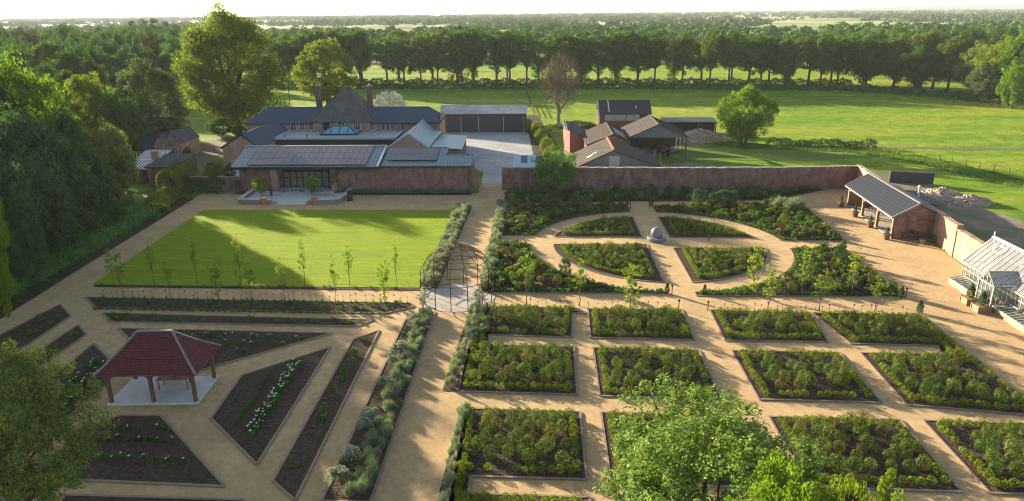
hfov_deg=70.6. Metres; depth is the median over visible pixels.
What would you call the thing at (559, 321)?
pale shrub
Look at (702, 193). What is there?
column yew
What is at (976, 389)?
rounded shrub
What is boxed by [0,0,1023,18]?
sky
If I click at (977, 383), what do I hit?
rounded shrub
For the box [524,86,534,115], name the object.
field fence
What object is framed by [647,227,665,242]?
stone sphere
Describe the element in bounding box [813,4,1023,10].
hills
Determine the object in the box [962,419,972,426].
edging shrub
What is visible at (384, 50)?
avenue tree
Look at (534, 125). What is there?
hedge bush
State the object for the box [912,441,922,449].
edging shrub
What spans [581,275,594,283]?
leafy shrub
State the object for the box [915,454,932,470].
pale shrub
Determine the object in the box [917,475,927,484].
edging shrub
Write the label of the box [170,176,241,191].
garden wall
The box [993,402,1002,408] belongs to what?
edging shrub
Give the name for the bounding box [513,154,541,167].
blue shed
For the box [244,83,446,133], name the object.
stable house
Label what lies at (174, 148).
window
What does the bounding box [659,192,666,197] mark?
leafy shrub
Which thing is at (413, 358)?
green herb
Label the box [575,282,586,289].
bushy plant
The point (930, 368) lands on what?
pale shrub
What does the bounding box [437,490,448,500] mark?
silver herb
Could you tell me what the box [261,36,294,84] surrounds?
avenue tree
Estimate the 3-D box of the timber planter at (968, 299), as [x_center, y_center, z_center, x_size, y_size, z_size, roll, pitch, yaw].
[38.972,3.630,61.365,1.100,1.863,1.100,0,18,2]
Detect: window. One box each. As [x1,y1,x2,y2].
[172,147,178,153]
[234,180,241,188]
[290,124,296,130]
[299,124,305,130]
[308,124,313,130]
[322,123,329,130]
[353,122,360,129]
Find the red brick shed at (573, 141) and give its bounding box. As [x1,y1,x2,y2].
[562,120,586,152]
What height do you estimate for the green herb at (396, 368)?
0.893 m
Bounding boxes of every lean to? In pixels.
[130,150,170,183]
[430,134,466,153]
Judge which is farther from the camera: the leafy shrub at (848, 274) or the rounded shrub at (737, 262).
the rounded shrub at (737, 262)
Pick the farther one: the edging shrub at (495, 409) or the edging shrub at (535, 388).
the edging shrub at (535, 388)
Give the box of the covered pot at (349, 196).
[346,190,352,200]
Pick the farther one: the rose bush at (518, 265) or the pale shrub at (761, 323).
the rose bush at (518, 265)
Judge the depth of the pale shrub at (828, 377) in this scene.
48.12 m
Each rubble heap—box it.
[675,128,732,143]
[920,187,964,201]
[945,194,995,206]
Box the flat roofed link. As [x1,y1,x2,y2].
[274,130,403,157]
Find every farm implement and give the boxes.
[639,143,652,153]
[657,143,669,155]
[664,139,671,151]
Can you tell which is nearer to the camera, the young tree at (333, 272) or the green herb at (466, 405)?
the green herb at (466, 405)
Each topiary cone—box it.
[649,196,653,206]
[664,282,669,292]
[831,231,837,239]
[898,285,904,297]
[915,299,923,312]
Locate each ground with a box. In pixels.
[2,11,1023,317]
[661,162,1023,249]
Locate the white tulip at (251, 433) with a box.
[248,429,255,436]
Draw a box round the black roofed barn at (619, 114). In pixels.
[596,100,651,130]
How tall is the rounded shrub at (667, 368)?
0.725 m
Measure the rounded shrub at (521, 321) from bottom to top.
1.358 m
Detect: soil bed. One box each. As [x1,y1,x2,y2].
[0,196,192,318]
[0,304,71,355]
[0,343,111,451]
[13,324,86,378]
[51,414,225,486]
[59,493,245,500]
[85,297,414,313]
[94,285,418,289]
[102,312,374,326]
[118,327,332,369]
[210,346,330,464]
[271,330,379,500]
[320,311,435,500]
[352,193,471,194]
[419,209,470,287]
[438,415,468,500]
[442,307,488,390]
[447,407,590,500]
[457,306,587,394]
[478,215,504,289]
[479,243,667,293]
[503,205,630,235]
[504,189,826,203]
[527,115,563,166]
[553,244,664,281]
[554,216,642,236]
[587,308,695,339]
[592,347,721,399]
[600,411,740,487]
[653,203,842,240]
[657,216,755,237]
[673,247,768,281]
[694,248,904,296]
[709,309,828,341]
[731,350,882,402]
[768,415,963,492]
[811,312,1023,414]
[922,419,1023,494]
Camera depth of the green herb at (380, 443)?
41.59 m
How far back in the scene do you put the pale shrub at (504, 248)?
74.00 m
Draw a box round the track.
[679,143,1023,149]
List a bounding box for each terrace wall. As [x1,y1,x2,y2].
[237,188,271,204]
[307,188,352,204]
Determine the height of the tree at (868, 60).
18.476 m
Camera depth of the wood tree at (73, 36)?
262.68 m
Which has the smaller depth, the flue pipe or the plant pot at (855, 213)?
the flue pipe
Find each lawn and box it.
[60,193,158,247]
[92,210,452,287]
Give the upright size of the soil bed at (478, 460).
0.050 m
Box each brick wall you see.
[502,165,857,189]
[856,165,881,178]
[933,210,958,253]
[952,229,991,274]
[987,253,1023,306]
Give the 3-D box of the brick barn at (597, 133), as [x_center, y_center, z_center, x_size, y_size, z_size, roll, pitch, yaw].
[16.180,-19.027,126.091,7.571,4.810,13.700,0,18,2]
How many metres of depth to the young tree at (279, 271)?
62.53 m
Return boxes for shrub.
[1,256,20,277]
[182,146,191,153]
[201,159,224,175]
[203,118,233,136]
[223,162,235,175]
[231,124,246,135]
[454,490,463,498]
[456,460,465,469]
[457,474,465,481]
[460,490,469,500]
[461,441,469,449]
[461,452,469,459]
[464,436,471,444]
[465,413,474,421]
[465,462,472,470]
[468,368,480,382]
[470,381,476,387]
[471,434,484,450]
[472,491,481,500]
[473,348,488,364]
[477,381,484,388]
[478,362,487,374]
[479,340,490,352]
[479,419,490,432]
[480,428,493,441]
[480,490,489,500]
[481,411,495,425]
[483,443,496,459]
[484,356,497,370]
[484,406,490,413]
[484,462,491,470]
[485,380,492,387]
[488,367,495,376]
[489,270,496,277]
[489,416,502,432]
[491,406,499,413]
[492,310,502,321]
[493,339,504,352]
[493,432,505,447]
[495,354,504,365]
[495,371,506,383]
[496,271,508,278]
[497,306,506,317]
[498,266,504,271]
[498,348,508,359]
[499,381,506,387]
[499,409,506,414]
[500,492,509,500]
[501,246,509,254]
[502,364,513,376]
[502,442,514,456]
[503,414,519,431]
[505,311,514,322]
[506,430,521,449]
[507,343,516,355]
[507,353,515,363]
[507,381,514,388]
[507,407,515,413]
[509,243,520,250]
[509,273,518,284]
[509,314,518,325]
[509,361,518,371]
[510,348,518,358]
[510,371,518,380]
[510,492,520,500]
[512,248,524,259]
[512,464,518,471]
[514,303,522,313]
[515,381,522,388]
[515,406,522,413]
[516,361,531,377]
[516,444,529,459]
[517,312,529,326]
[517,342,527,352]
[518,411,529,423]
[519,425,531,439]
[520,465,527,471]
[521,351,531,365]
[521,419,534,431]
[521,493,529,499]
[522,308,531,318]
[522,433,534,447]
[522,448,536,464]
[523,348,532,358]
[524,278,535,287]
[525,322,532,329]
[526,372,534,382]
[527,410,541,426]
[528,491,538,500]
[529,258,542,270]
[529,354,540,364]
[529,361,535,369]
[529,464,537,472]
[530,221,537,227]
[530,307,540,318]
[530,381,537,389]
[530,431,539,441]
[531,318,539,326]
[533,441,548,457]
[536,347,547,360]
[536,415,550,433]
[537,358,548,370]
[538,320,547,330]
[538,466,545,472]
[539,367,551,381]
[540,433,555,451]
[543,306,555,318]
[543,316,551,325]
[544,383,551,389]
[544,422,559,441]
[545,268,559,276]
[545,362,557,376]
[546,342,555,352]
[547,465,555,472]
[549,411,559,423]
[551,312,559,321]
[551,347,561,358]
[551,359,561,371]
[552,120,596,129]
[552,316,563,327]
[552,383,558,389]
[553,274,562,285]
[554,371,563,382]
[554,450,570,466]
[556,419,567,432]
[556,464,565,473]
[559,384,566,390]
[560,437,569,448]
[562,210,569,216]
[564,407,571,415]
[565,382,572,389]
[566,464,575,473]
[567,280,575,288]
[568,408,576,417]
[569,423,578,431]
[569,428,577,435]
[569,432,577,440]
[570,438,577,444]
[570,448,577,455]
[571,462,579,471]
[574,186,584,194]
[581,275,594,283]
[586,203,592,212]
[588,281,595,287]
[593,252,601,259]
[600,189,609,194]
[600,306,609,316]
[602,377,609,384]
[603,384,611,392]
[606,410,615,418]
[608,240,614,250]
[608,319,617,329]
[609,374,619,385]
[611,304,623,317]
[611,357,621,368]
[611,369,621,377]
[612,409,619,417]
[613,183,620,189]
[614,353,624,363]
[617,191,628,199]
[617,319,623,326]
[620,345,630,357]
[621,413,631,421]
[622,311,629,320]
[623,374,633,386]
[624,321,630,328]
[624,358,632,366]
[627,369,638,379]
[628,303,637,314]
[630,309,640,319]
[631,189,639,195]
[631,318,641,330]
[633,346,643,356]
[633,353,641,362]
[634,363,645,374]
[634,375,642,384]
[638,357,648,369]
[639,315,645,325]
[640,350,650,361]
[641,314,648,322]
[644,368,654,378]
[644,410,652,417]
[645,306,655,317]
[646,320,657,330]
[650,314,659,325]
[650,346,659,357]
[655,316,666,331]
[655,368,665,381]
[658,306,667,316]
[658,347,668,357]
[658,354,666,363]
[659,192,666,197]
[661,353,673,367]
[662,305,671,313]
[662,365,669,373]
[663,184,672,191]
[665,311,675,322]
[667,323,676,330]
[669,351,680,363]
[673,362,684,373]
[679,367,691,379]
[680,352,690,364]
[681,356,691,367]
[687,364,695,373]
[689,202,700,210]
[700,252,708,260]
[701,373,709,381]
[702,201,709,209]
[703,257,711,264]
[710,266,716,272]
[715,209,723,215]
[734,258,742,265]
[734,318,742,327]
[738,213,747,220]
[738,253,745,261]
[740,189,747,195]
[742,318,754,332]
[744,204,755,210]
[745,315,755,327]
[750,213,760,219]
[754,317,762,326]
[756,282,764,288]
[756,312,767,323]
[757,189,767,196]
[757,218,765,226]
[757,380,766,388]
[759,308,768,317]
[760,359,770,369]
[763,349,774,360]
[764,370,774,381]
[767,317,776,326]
[768,222,778,229]
[769,364,782,376]
[772,308,779,317]
[774,379,783,388]
[775,322,784,331]
[775,357,783,364]
[777,313,789,326]
[777,415,784,421]
[778,369,790,382]
[781,424,790,430]
[782,306,794,319]
[785,389,792,395]
[786,186,794,192]
[786,280,796,291]
[786,359,796,371]
[788,324,796,332]
[790,318,799,326]
[792,422,807,437]
[793,362,805,375]
[793,389,801,396]
[794,375,807,391]
[795,417,805,430]
[796,210,804,217]
[796,369,811,381]
[798,185,805,190]
[799,321,810,331]
[799,353,810,365]
[801,228,808,234]
[801,278,810,285]
[801,389,808,396]
[802,414,809,422]
[803,371,816,387]
[806,265,817,273]
[809,215,819,222]
[809,350,819,360]
[810,423,826,440]
[811,275,820,284]
[811,414,825,428]
[812,222,820,231]
[812,261,821,267]
[813,355,823,363]
[813,361,825,373]
[814,436,831,454]
[814,447,827,463]
[817,390,824,397]
[819,241,832,251]
[820,422,831,434]
[821,259,835,268]
[821,423,839,443]
[821,473,831,482]
[822,416,835,428]
[823,362,838,375]
[823,390,831,396]
[825,271,837,279]
[826,369,840,385]
[826,452,846,473]
[830,263,838,270]
[831,354,843,367]
[832,389,840,396]
[832,440,846,452]
[834,430,846,444]
[835,376,847,388]
[835,415,843,422]
[837,367,851,382]
[838,283,849,290]
[838,314,846,322]
[839,364,852,375]
[839,411,858,431]
[839,471,849,481]
[840,390,849,397]
[841,260,849,268]
[843,272,853,281]
[843,316,853,327]
[845,456,862,472]
[847,311,858,321]
[849,391,856,397]
[850,448,863,459]
[850,472,859,482]
[853,411,870,427]
[853,424,868,439]
[854,321,865,329]
[855,327,863,336]
[855,443,866,454]
[856,266,869,274]
[857,275,865,280]
[857,312,870,324]
[857,380,865,386]
[859,315,870,326]
[859,433,873,448]
[859,474,868,483]
[862,387,872,392]
[863,456,877,471]
[864,391,872,398]
[866,275,878,284]
[868,319,878,330]
[868,442,879,452]
[869,416,876,423]
[869,475,878,483]
[871,327,879,336]
[875,423,887,436]
[876,419,890,430]
[877,321,888,334]
[878,279,897,291]
[880,311,890,322]
[882,317,890,325]
[882,449,895,461]
[884,352,894,361]
[885,458,897,469]
[887,372,895,378]
[889,443,903,457]
[890,433,907,447]
[891,359,905,371]
[892,321,902,329]
[892,354,904,365]
[892,361,908,377]
[892,418,900,424]
[895,326,905,337]
[895,423,903,429]
[898,349,912,361]
[898,475,906,484]
[900,437,915,454]
[901,385,909,392]
[901,449,912,461]
[901,459,915,472]
[904,375,918,387]
[904,432,913,438]
[905,314,918,327]
[905,324,918,335]
[907,393,916,400]
[907,476,917,484]
[909,313,918,321]
[909,354,920,364]
[910,356,926,371]
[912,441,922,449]
[915,322,927,335]
[915,393,923,401]
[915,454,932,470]
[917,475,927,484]
[919,381,934,395]
[920,352,933,363]
[920,360,929,369]
[921,365,933,376]
[921,371,935,382]
[922,376,933,389]
[925,395,934,402]
[926,476,937,485]
[928,374,941,387]
[929,327,939,336]
[929,462,940,471]
[932,383,947,397]
[932,396,940,403]
[933,467,944,476]
[934,358,947,370]
[935,371,948,383]
[936,352,949,364]
[937,417,946,425]
[938,365,950,375]
[938,425,948,432]
[940,475,950,482]
[941,397,949,403]
[945,377,961,394]
[945,418,954,425]
[945,428,955,437]
[947,366,958,376]
[948,358,959,370]
[949,397,957,404]
[950,436,958,442]
[953,346,966,359]
[953,375,962,382]
[953,416,963,425]
[954,355,962,364]
[959,397,968,405]
[961,372,974,383]
[961,448,972,457]
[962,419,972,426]
[965,383,979,396]
[966,399,974,405]
[967,379,981,391]
[968,454,978,463]
[970,430,983,443]
[974,438,988,451]
[974,459,984,468]
[976,374,987,382]
[976,400,985,406]
[977,466,987,474]
[979,418,988,426]
[980,390,990,400]
[980,424,996,440]
[981,385,990,394]
[982,449,1004,466]
[983,469,994,479]
[984,436,999,449]
[985,445,999,458]
[987,461,1004,474]
[987,478,997,485]
[988,370,995,376]
[991,389,1008,404]
[991,478,1001,487]
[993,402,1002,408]
[994,387,1005,396]
[997,427,1013,440]
[999,382,1008,388]
[1002,433,1019,449]
[1002,479,1012,488]
[1003,437,1023,457]
[1004,422,1019,435]
[1004,449,1022,465]
[1007,460,1023,477]
[1009,477,1020,488]
[1010,390,1023,404]
[1010,403,1019,409]
[1017,459,1023,474]
[1018,428,1023,438]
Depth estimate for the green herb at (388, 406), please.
45.40 m
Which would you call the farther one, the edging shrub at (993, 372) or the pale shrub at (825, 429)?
the edging shrub at (993, 372)
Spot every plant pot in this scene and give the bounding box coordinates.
[259,197,265,204]
[311,197,317,204]
[838,195,844,206]
[852,205,858,216]
[867,215,874,227]
[883,227,890,239]
[919,238,925,243]
[927,234,934,243]
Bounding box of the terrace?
[237,187,343,204]
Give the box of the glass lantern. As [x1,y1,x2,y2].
[320,126,361,134]
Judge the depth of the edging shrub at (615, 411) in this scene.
44.69 m
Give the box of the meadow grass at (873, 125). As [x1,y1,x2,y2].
[522,88,1023,186]
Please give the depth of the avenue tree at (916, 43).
222.05 m
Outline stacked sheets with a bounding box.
[667,146,678,151]
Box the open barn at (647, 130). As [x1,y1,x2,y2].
[621,115,689,158]
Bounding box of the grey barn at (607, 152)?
[571,137,661,167]
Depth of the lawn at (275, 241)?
77.67 m
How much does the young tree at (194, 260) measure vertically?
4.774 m
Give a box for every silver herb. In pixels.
[426,277,432,285]
[437,253,444,261]
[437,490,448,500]
[441,232,448,239]
[441,481,448,489]
[443,377,449,385]
[443,470,454,484]
[443,488,450,496]
[445,459,455,471]
[447,375,454,382]
[448,236,456,243]
[449,435,459,444]
[465,329,471,337]
[467,307,473,314]
[469,312,477,320]
[491,228,498,235]
[495,231,502,239]
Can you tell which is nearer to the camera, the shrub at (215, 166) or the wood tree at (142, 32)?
the shrub at (215, 166)
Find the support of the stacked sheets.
on the grass verge
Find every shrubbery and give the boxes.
[8,195,903,331]
[234,188,421,192]
[465,215,988,375]
[506,185,820,195]
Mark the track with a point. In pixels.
(883, 147)
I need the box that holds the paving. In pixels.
[421,284,494,311]
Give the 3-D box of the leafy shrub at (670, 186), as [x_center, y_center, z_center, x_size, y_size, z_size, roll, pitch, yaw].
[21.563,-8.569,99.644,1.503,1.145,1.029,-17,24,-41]
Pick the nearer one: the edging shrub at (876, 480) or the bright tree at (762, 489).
the bright tree at (762, 489)
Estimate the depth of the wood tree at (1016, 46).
185.66 m
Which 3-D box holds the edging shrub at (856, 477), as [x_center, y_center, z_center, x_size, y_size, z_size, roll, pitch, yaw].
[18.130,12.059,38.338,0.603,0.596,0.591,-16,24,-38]
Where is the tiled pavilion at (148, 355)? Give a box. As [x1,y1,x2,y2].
[92,329,220,405]
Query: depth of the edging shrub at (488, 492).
37.20 m
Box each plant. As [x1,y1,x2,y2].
[68,329,78,334]
[289,461,296,467]
[314,409,326,419]
[317,402,326,411]
[328,384,335,393]
[337,457,347,464]
[339,367,346,373]
[348,347,357,355]
[350,464,356,470]
[495,249,502,256]
[505,266,514,271]
[508,271,517,277]
[537,278,547,285]
[548,277,557,283]
[556,208,561,214]
[563,277,571,283]
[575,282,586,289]
[599,282,609,289]
[600,258,607,263]
[607,203,615,209]
[611,252,619,259]
[618,226,627,230]
[632,258,640,265]
[635,250,642,257]
[639,267,647,274]
[695,202,702,208]
[702,262,710,269]
[710,254,718,259]
[720,254,728,259]
[742,285,748,291]
[761,212,769,218]
[766,207,774,213]
[776,279,784,286]
[781,273,789,281]
[785,226,792,232]
[794,269,801,276]
[802,221,811,227]
[811,246,821,254]
[817,270,825,274]
[818,254,825,259]
[826,231,831,237]
[830,282,843,290]
[833,258,842,266]
[836,276,846,285]
[837,267,844,274]
[848,256,863,263]
[848,283,859,291]
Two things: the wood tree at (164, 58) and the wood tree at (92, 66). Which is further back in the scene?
the wood tree at (164, 58)
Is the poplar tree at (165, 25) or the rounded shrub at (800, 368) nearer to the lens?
the rounded shrub at (800, 368)
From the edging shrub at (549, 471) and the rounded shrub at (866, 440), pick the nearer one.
the edging shrub at (549, 471)
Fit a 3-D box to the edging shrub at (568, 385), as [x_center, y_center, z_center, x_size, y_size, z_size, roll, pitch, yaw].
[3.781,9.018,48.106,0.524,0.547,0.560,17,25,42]
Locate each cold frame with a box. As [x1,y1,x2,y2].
[948,275,987,298]
[992,303,1023,332]
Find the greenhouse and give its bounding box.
[960,231,1023,321]
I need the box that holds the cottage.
[128,117,200,162]
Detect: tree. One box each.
[0,23,16,38]
[0,28,15,41]
[0,34,17,53]
[0,38,7,49]
[0,44,65,161]
[0,69,36,162]
[0,99,71,218]
[0,137,45,273]
[0,147,7,251]
[0,200,16,347]
[0,338,120,500]
[2,41,28,62]
[2,182,50,286]
[3,41,43,74]
[14,26,40,43]
[14,155,82,256]
[18,34,34,50]
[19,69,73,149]
[24,39,72,78]
[26,62,72,112]
[30,28,41,39]
[33,30,64,45]
[40,22,68,39]
[40,131,101,225]
[44,49,94,106]
[48,32,70,50]
[52,69,88,140]
[53,110,89,177]
[57,71,118,146]
[58,22,89,42]
[62,29,79,46]
[64,38,100,81]
[68,37,83,52]
[69,141,116,209]
[75,30,91,45]
[78,50,114,106]
[82,41,117,86]
[85,116,141,204]
[86,89,150,156]
[87,26,101,37]
[87,31,108,52]
[92,25,119,41]
[97,36,121,64]
[99,30,108,43]
[104,248,114,283]
[106,42,141,94]
[106,64,125,94]
[107,27,131,48]
[110,248,124,296]
[111,57,192,138]
[120,27,133,38]
[120,33,147,94]
[123,25,153,42]
[126,20,137,34]
[134,42,165,92]
[135,19,151,32]
[135,33,160,56]
[138,27,161,41]
[140,25,165,55]
[144,240,155,283]
[148,18,161,32]
[148,41,186,97]
[158,25,181,39]
[159,20,171,32]
[159,33,181,72]
[160,255,171,297]
[166,35,181,71]
[170,2,288,133]
[172,23,183,32]
[177,28,203,55]
[189,237,197,284]
[205,258,222,298]
[230,238,243,284]
[241,257,256,300]
[250,175,267,196]
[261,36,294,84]
[265,30,297,78]
[275,38,299,82]
[275,257,286,300]
[289,36,358,103]
[290,28,315,62]
[297,238,305,284]
[304,174,320,195]
[305,26,326,79]
[312,32,344,70]
[321,27,362,79]
[328,255,338,302]
[329,169,339,186]
[341,246,353,284]
[345,26,374,83]
[352,41,373,82]
[368,36,401,84]
[377,29,411,81]
[377,260,389,300]
[388,35,416,82]
[391,239,399,278]
[406,32,430,84]
[409,30,443,78]
[414,287,433,307]
[421,30,451,83]
[432,25,478,83]
[458,30,488,78]
[460,24,486,85]
[468,284,486,313]
[477,29,512,83]
[494,27,529,87]
[498,36,517,78]
[515,27,538,82]
[516,247,534,304]
[525,34,548,79]
[530,147,578,190]
[536,50,582,123]
[543,29,564,65]
[548,30,583,81]
[567,33,600,87]
[571,253,588,305]
[573,31,595,76]
[579,33,619,87]
[592,372,833,500]
[604,26,630,86]
[607,30,630,75]
[616,29,659,81]
[619,38,657,78]
[621,263,642,304]
[643,29,672,86]
[663,32,685,78]
[672,30,696,83]
[686,35,720,79]
[698,27,724,84]
[714,83,779,145]
[715,26,749,83]
[717,32,746,81]
[723,446,837,500]
[732,33,771,82]
[745,246,766,291]
[754,34,788,84]
[754,35,777,80]
[763,266,780,309]
[772,36,803,85]
[779,31,802,77]
[790,33,836,87]
[798,246,813,295]
[810,29,837,88]
[814,270,831,310]
[825,467,911,500]
[827,33,847,81]
[827,34,855,87]
[829,25,845,38]
[841,27,868,76]
[841,28,891,85]
[843,26,854,38]
[848,247,866,294]
[850,32,886,82]
[852,36,890,83]
[869,273,886,312]
[872,28,890,75]
[876,32,916,87]
[884,21,912,38]
[887,37,908,86]
[888,32,914,83]
[899,44,936,86]
[901,26,950,88]
[910,31,934,63]
[916,26,926,34]
[926,35,949,88]
[927,28,976,91]
[932,23,948,36]
[939,24,961,41]
[947,39,997,92]
[961,22,987,52]
[964,62,1003,101]
[968,31,1023,96]
[978,22,1013,63]
[993,27,1023,92]
[994,64,1023,108]
[1002,22,1021,36]
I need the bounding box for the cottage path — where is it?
[192,138,233,169]
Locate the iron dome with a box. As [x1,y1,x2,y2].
[420,244,493,311]
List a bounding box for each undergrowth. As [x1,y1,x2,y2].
[272,80,1023,105]
[276,76,852,84]
[537,124,594,130]
[709,141,1023,185]
[765,137,877,148]
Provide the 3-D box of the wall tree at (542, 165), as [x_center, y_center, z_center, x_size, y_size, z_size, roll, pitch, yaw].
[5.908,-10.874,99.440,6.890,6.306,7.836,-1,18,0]
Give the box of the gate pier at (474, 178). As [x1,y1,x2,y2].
[471,168,478,192]
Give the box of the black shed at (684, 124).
[660,117,716,131]
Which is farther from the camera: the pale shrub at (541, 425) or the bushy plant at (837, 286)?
the bushy plant at (837, 286)
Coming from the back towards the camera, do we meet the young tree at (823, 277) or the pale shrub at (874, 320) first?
the young tree at (823, 277)
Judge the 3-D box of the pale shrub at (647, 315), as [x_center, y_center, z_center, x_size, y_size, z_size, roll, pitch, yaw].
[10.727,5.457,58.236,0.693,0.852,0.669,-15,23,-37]
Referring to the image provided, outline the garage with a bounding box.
[440,105,526,131]
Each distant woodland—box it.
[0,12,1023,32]
[9,19,1023,53]
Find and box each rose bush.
[497,276,504,283]
[503,252,511,259]
[513,281,521,288]
[514,262,521,269]
[517,241,525,247]
[536,282,543,289]
[781,275,792,283]
[796,231,805,238]
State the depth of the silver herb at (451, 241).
77.01 m
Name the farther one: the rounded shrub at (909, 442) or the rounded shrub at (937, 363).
the rounded shrub at (937, 363)
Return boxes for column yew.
[545,194,555,208]
[558,256,572,277]
[691,189,701,203]
[697,190,707,202]
[708,192,714,202]
[712,191,719,203]
[717,189,725,203]
[722,189,730,202]
[731,190,738,203]
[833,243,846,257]
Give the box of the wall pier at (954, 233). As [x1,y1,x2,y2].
[948,223,964,256]
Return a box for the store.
[906,190,946,210]
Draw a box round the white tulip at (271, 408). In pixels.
[266,405,273,412]
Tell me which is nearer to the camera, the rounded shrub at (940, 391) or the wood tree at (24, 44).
the rounded shrub at (940, 391)
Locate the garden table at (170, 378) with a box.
[156,376,188,389]
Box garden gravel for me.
[0,184,1023,500]
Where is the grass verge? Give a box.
[655,145,874,162]
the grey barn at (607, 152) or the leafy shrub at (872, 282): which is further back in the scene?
the grey barn at (607, 152)
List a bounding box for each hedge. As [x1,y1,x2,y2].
[0,205,157,304]
[143,183,182,210]
[155,157,198,190]
[182,172,226,193]
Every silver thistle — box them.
[322,463,351,485]
[336,444,361,461]
[355,417,373,431]
[361,406,380,419]
[377,376,392,384]
[387,340,409,353]
[387,354,402,364]
[404,324,416,333]
[407,312,422,322]
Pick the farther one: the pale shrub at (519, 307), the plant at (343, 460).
the pale shrub at (519, 307)
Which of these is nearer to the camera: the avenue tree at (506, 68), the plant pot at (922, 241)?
the plant pot at (922, 241)
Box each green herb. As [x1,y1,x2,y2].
[341,481,356,496]
[349,472,359,482]
[353,477,368,494]
[356,467,364,477]
[357,471,371,481]
[358,452,367,463]
[361,440,370,450]
[363,431,374,442]
[363,446,375,456]
[363,461,379,476]
[364,458,376,468]
[365,433,378,446]
[366,478,373,488]
[368,427,380,435]
[368,455,378,463]
[371,446,383,457]
[372,415,382,425]
[373,436,387,448]
[379,387,392,400]
[379,423,393,437]
[380,418,392,428]
[382,398,394,412]
[385,382,393,389]
[388,367,400,380]
[388,385,399,394]
[390,381,401,393]
[391,393,398,400]
[393,362,402,370]
[396,379,403,386]
[396,398,402,405]
[401,362,410,372]
[402,374,410,383]
[405,358,412,365]
[407,328,418,338]
[407,337,415,343]
[409,345,416,353]
[409,354,417,362]
[412,318,419,325]
[412,350,419,356]
[414,336,424,345]
[418,319,426,327]
[420,308,426,313]
[422,314,431,324]
[447,447,454,455]
[449,363,458,374]
[452,441,461,450]
[453,426,461,434]
[454,350,463,358]
[454,358,461,366]
[455,405,464,414]
[457,419,464,427]
[458,407,469,418]
[461,400,470,409]
[469,326,477,332]
[474,318,481,324]
[479,304,486,312]
[484,314,490,321]
[490,256,498,265]
[497,224,504,231]
[637,191,643,198]
[772,194,783,209]
[782,199,797,210]
[791,196,807,209]
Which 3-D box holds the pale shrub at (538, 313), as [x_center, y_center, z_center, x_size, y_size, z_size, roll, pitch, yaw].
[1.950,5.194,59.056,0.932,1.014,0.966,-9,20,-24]
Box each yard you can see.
[221,158,382,175]
[446,132,567,183]
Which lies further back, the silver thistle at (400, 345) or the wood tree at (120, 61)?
the wood tree at (120, 61)
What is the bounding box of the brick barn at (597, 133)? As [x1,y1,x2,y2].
[582,122,630,147]
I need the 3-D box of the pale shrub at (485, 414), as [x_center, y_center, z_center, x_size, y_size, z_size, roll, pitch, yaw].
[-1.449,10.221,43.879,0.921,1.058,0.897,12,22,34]
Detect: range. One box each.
[231,145,387,192]
[380,147,474,192]
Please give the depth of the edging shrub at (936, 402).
45.92 m
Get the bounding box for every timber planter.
[959,283,977,305]
[970,290,991,313]
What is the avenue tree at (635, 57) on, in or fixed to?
on the ground at (798, 123)
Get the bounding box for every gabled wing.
[220,120,288,167]
[388,119,440,146]
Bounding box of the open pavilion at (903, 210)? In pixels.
[845,173,949,239]
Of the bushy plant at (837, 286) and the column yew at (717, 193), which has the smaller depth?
the bushy plant at (837, 286)
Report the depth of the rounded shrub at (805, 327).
56.21 m
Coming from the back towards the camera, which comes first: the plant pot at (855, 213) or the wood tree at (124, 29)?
the wood tree at (124, 29)
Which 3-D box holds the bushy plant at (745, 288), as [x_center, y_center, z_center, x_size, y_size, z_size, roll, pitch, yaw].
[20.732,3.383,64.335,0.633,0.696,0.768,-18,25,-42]
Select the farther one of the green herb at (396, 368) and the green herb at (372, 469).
the green herb at (396, 368)
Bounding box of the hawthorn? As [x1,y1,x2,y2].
[373,91,406,106]
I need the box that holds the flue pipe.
[917,185,921,197]
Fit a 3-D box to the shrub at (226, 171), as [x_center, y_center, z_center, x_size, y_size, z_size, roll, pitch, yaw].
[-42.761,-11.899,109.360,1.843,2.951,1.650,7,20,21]
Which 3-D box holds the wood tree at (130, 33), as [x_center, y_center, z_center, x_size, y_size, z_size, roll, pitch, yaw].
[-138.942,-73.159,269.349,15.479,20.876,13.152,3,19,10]
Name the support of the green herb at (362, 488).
on the soil bed at (333, 492)
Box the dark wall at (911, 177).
[888,171,934,184]
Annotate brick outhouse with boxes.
[143,151,194,187]
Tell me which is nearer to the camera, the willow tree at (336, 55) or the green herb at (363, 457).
the green herb at (363, 457)
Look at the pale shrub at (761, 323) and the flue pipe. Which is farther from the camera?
the flue pipe
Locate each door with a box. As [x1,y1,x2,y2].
[461,117,478,131]
[503,117,523,131]
[609,156,619,166]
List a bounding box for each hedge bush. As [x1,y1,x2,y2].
[522,119,532,132]
[530,121,541,136]
[534,128,547,142]
[539,137,554,150]
[543,145,564,161]
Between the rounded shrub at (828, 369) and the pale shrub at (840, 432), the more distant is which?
the rounded shrub at (828, 369)
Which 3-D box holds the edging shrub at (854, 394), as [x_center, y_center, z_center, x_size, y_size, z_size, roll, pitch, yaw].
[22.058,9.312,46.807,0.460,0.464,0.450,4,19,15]
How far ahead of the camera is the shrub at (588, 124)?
152.27 m
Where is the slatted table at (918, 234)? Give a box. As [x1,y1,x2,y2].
[902,233,922,240]
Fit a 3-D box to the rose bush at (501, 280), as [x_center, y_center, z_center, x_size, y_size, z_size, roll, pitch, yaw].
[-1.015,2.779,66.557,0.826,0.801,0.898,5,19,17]
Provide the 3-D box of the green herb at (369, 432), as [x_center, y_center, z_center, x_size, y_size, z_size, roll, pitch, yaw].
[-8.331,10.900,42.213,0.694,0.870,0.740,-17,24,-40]
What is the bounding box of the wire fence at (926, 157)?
[833,141,1009,173]
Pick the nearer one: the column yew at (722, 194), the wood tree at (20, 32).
the column yew at (722, 194)
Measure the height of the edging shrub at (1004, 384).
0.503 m

